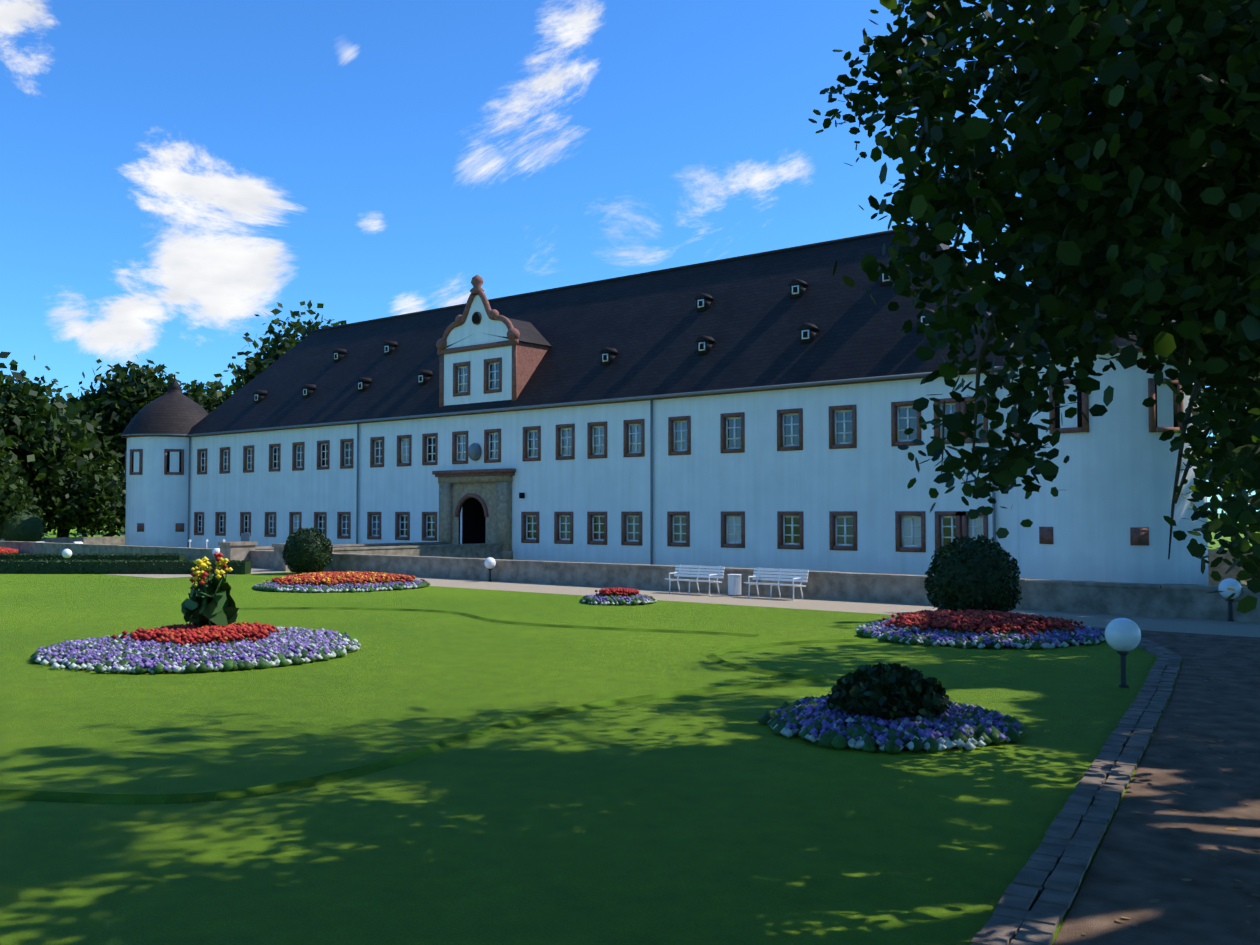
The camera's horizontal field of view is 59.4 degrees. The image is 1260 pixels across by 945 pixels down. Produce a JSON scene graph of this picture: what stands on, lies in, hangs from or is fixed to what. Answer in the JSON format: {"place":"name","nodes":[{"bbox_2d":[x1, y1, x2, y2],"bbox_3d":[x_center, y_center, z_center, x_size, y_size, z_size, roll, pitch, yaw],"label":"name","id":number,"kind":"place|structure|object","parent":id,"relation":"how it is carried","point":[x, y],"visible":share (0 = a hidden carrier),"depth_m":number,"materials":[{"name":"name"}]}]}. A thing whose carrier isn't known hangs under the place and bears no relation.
{"place":"outdoors","nodes":[
{"label":"outdoors","id":0,"kind":"place"},
{"bbox_2d":[0,516,1257,944],"bbox_3d":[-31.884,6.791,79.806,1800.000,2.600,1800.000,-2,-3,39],"label":"ground","id":1,"kind":"structure","parent":0,"point":[720,818],"depth_m":10.61,"materials":[{"name":"green plant"}]},
{"bbox_2d":[0,547,18,553],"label":"flower bed","id":2,"kind":"object","parent":1,"relation":"on","point":[6,550],"visible":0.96,"depth_m":65.84,"materials":[{"name":"plant"}]},
{"bbox_2d":[0,458,44,527],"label":"shrub","id":3,"kind":"object","parent":1,"relation":"on","point":[12,497],"visible":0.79,"depth_m":80.69,"materials":[{"name":"green plant"}]},
{"bbox_2d":[0,415,44,487],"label":"tree","id":4,"kind":"object","parent":1,"relation":"on","point":[13,465],"visible":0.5,"depth_m":83.13,"materials":[{"name":"green plant"}]},
{"bbox_2d":[0,503,48,541],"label":"round shrub","id":5,"kind":"object","parent":1,"relation":"on","point":[31,521],"visible":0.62,"depth_m":80.39,"materials":[{"name":"green plant"}]},
{"bbox_2d":[17,475,52,500],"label":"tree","id":6,"kind":"object","parent":1,"relation":"on","point":[35,486],"depth_m":96.00,"materials":[{"name":"green plant"}]},
{"bbox_2d":[0,351,93,489],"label":"tree","id":7,"kind":"object","parent":1,"relation":"on","point":[52,442],"visible":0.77,"depth_m":87.69,"materials":[{"name":"green plant"}]},
{"bbox_2d":[62,549,71,559],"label":"globe lamp","id":8,"kind":"object","parent":1,"relation":"on","point":[66,554],"visible":0.96,"depth_m":51.20,"materials":[{"name":"white glass"}]},
{"bbox_2d":[14,392,125,536],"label":"tree","id":9,"kind":"object","parent":1,"relation":"on","point":[101,449],"visible":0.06,"depth_m":98.27,"materials":[{"name":"green plant"}]},
{"bbox_2d":[19,453,125,536],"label":"shrub","id":10,"kind":"object","parent":1,"relation":"on","point":[92,498],"visible":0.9,"depth_m":88.90,"materials":[{"name":"green plant"}]},
{"bbox_2d":[0,553,184,560],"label":"hedge","id":11,"kind":"object","parent":1,"relation":"on","point":[91,556],"visible":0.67,"depth_m":53.85,"materials":[{"name":"green plant"}]},
{"bbox_2d":[0,559,250,573],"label":"hedge","id":12,"kind":"object","parent":1,"relation":"on","point":[73,566],"visible":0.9,"depth_m":46.54,"materials":[{"name":"green plant"}]},
{"bbox_2d":[63,355,189,484],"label":"tree","id":13,"kind":"object","parent":1,"relation":"on","point":[124,397],"visible":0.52,"depth_m":101.40,"materials":[{"name":"green plant"}]},
{"bbox_2d":[30,552,360,673],"bbox_3d":[-7.782,2.434,20.460,5.674,1.820,5.667,-2,-3,39],"label":"flower bed","id":14,"kind":"object","parent":1,"relation":"on","point":[210,636],"visible":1,"depth_m":19.39,"materials":[{"name":"plant"}]},
{"bbox_2d":[160,379,234,413],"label":"tree","id":15,"kind":"object","parent":1,"relation":"on","point":[210,403],"visible":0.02,"depth_m":103.99,"materials":[{"name":"green plant"}]},
{"bbox_2d":[184,378,232,396],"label":"tree","id":16,"kind":"object","parent":1,"relation":"on","point":[208,384],"depth_m":137.03,"materials":[{"name":"green plant"}]},
{"bbox_2d":[212,548,219,557],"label":"globe lamp","id":17,"kind":"object","parent":1,"relation":"on","point":[217,550],"visible":0.48,"depth_m":52.48,"materials":[{"name":"white glass"}]},
{"bbox_2d":[241,533,249,541],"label":"info sign","id":18,"kind":"object","parent":1,"relation":"on","point":[245,537],"visible":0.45,"depth_m":56.24,"materials":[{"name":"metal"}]},
{"bbox_2d":[213,300,346,401],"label":"tree","id":19,"kind":"object","parent":1,"relation":"on","point":[256,365],"visible":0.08,"depth_m":97.77,"materials":[{"name":"green plant"}]},
{"bbox_2d":[282,527,332,573],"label":"topiary ball","id":20,"kind":"object","parent":1,"relation":"on","point":[306,550],"depth_m":46.19,"materials":[{"name":"green plant"}]},
{"bbox_2d":[252,571,429,592],"bbox_3d":[-10.060,3.741,38.423,5.930,0.516,5.887,-2,-3,39],"label":"flower bed","id":21,"kind":"object","parent":1,"relation":"on","point":[336,582],"visible":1,"depth_m":36.70,"materials":[{"name":"plant"}]},
{"bbox_2d":[0,677,830,803],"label":"lawn step","id":22,"kind":"object","parent":1,"relation":"on","point":[105,798],"visible":0.98,"depth_m":10.82,"materials":[{"name":"green plant"}]},
{"bbox_2d":[238,607,757,636],"bbox_3d":[-3.567,3.534,26.931,14.687,0.046,1.967,-1,-2,27],"label":"lawn step","id":23,"kind":"object","parent":1,"relation":"on","point":[561,626],"visible":0.88,"depth_m":25.52,"materials":[{"name":"green plant"}]},
{"bbox_2d":[579,587,656,605],"bbox_3d":[-0.342,3.545,31.720,2.221,0.513,2.153,0,-2,11],"label":"flower bed","id":24,"kind":"object","parent":1,"relation":"on","point":[618,596],"visible":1,"depth_m":31.14,"materials":[{"name":"plant"}]},
{"bbox_2d":[0,536,1259,622],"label":"moat walls","id":25,"kind":"structure","parent":1,"relation":"on","point":[466,561],"depth_m":37.45,"materials":[{"name":"stone"}]},
{"bbox_2d":[121,224,1208,584],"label":"building","id":26,"kind":"structure","parent":1,"relation":"on","point":[753,410],"depth_m":54.58,"materials":[{"name":"paint"}]},
{"bbox_2d":[107,568,1259,636],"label":"footpath","id":27,"kind":"structure","parent":1,"relation":"on","point":[1216,627],"depth_m":31.03,"materials":[{"name":"beige gravel"}]},
{"bbox_2d":[484,557,495,581],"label":"globe lamp","id":28,"kind":"object","parent":27,"relation":"on","point":[489,563],"visible":1,"depth_m":41.39,"materials":[{"name":"white glass"}]},
{"bbox_2d":[665,564,724,595],"bbox_3d":[2.046,3.409,35.115,1.900,0.913,0.656,-2,-3,39],"label":"park bench","id":29,"kind":"object","parent":27,"relation":"on","point":[685,570],"visible":0.92,"depth_m":35.22,"materials":[{"name":"white paint"}]},
{"bbox_2d":[727,574,741,595],"bbox_3d":[3.246,3.489,34.291,0.440,0.680,0.440,-2,-3,39],"label":"waste bin","id":30,"kind":"object","parent":27,"relation":"on","point":[734,584],"visible":1,"depth_m":34.13,"materials":[{"name":"white metal"}]},
{"bbox_2d":[744,567,808,599],"bbox_3d":[4.384,3.341,33.237,1.900,0.913,0.656,-2,-3,39],"label":"park bench","id":31,"kind":"object","parent":27,"relation":"on","point":[760,572],"visible":0.92,"depth_m":33.35,"materials":[{"name":"white paint"}]},
{"bbox_2d":[1218,578,1241,620],"bbox_3d":[14.281,3.027,26.300,0.500,1.020,0.500,-2,-3,39],"label":"globe lamp","id":32,"kind":"object","parent":27,"relation":"on","point":[1224,584],"visible":0.94,"depth_m":26.18,"materials":[{"name":"white glass"}]},
{"bbox_2d":[706,654,823,678],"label":"lawn ridge","id":33,"kind":"object","parent":1,"relation":"on","point":[715,658],"visible":0.85,"depth_m":17.84,"materials":[{"name":"green plant"}]},
{"bbox_2d":[707,639,883,655],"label":"lawn ridge","id":34,"kind":"object","parent":1,"relation":"on","point":[723,651],"visible":0.92,"depth_m":21.59,"materials":[{"name":"green plant"}]},
{"bbox_2d":[756,662,1027,752],"bbox_3d":[3.093,2.713,13.264,3.147,0.856,3.052,-2,-3,39],"label":"flower bed","id":35,"kind":"object","parent":1,"relation":"on","point":[892,708],"visible":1,"depth_m":12.73,"materials":[{"name":"plant"}]},
{"bbox_2d":[924,534,1022,611],"bbox_3d":[8.039,2.500,25.797,2.220,2.137,2.208,-2,-3,39],"label":"topiary ball","id":36,"kind":"object","parent":1,"relation":"on","point":[977,574],"visible":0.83,"depth_m":25.16,"materials":[{"name":"green plant"}]},
{"bbox_2d":[855,609,1105,649],"bbox_3d":[7.285,3.188,23.278,5.054,0.518,5.105,-2,-3,39],"label":"flower bed","id":37,"kind":"object","parent":1,"relation":"on","point":[979,629],"visible":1,"depth_m":21.94,"materials":[{"name":"plant"}]},
{"bbox_2d":[808,0,1259,612],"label":"tree","id":38,"kind":"object","parent":1,"relation":"on","point":[1130,174],"visible":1,"depth_m":7.44,"materials":[{"name":"green plant"}]},
{"bbox_2d":[971,638,1181,944],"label":"stone path edging","id":39,"kind":"object","parent":1,"relation":"on","point":[1068,845],"visible":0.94,"depth_m":8.78,"materials":[{"name":"grey stone"}]},
{"bbox_2d":[1104,618,1140,687],"bbox_3d":[7.300,2.665,16.364,0.500,1.020,0.500,-2,-3,39],"label":"globe lamp","id":40,"kind":"object","parent":1,"relation":"on","point":[1123,637],"visible":1,"depth_m":16.23,"materials":[{"name":"white glass"}]},
{"bbox_2d":[0,0,1257,513],"label":"sky","id":41,"kind":"structure","parent":0,"point":[173,173],"materials":[{"name":"blue"}]},
{"bbox_2d":[1053,627,1259,944],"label":"side path","id":42,"kind":"structure","parent":0,"point":[1208,904],"depth_m":9.05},
{"bbox_2d":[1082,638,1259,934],"bbox_3d":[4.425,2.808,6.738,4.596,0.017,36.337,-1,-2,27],"label":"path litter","id":43,"kind":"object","parent":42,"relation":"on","point":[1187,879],"visible":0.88,"depth_m":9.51,"materials":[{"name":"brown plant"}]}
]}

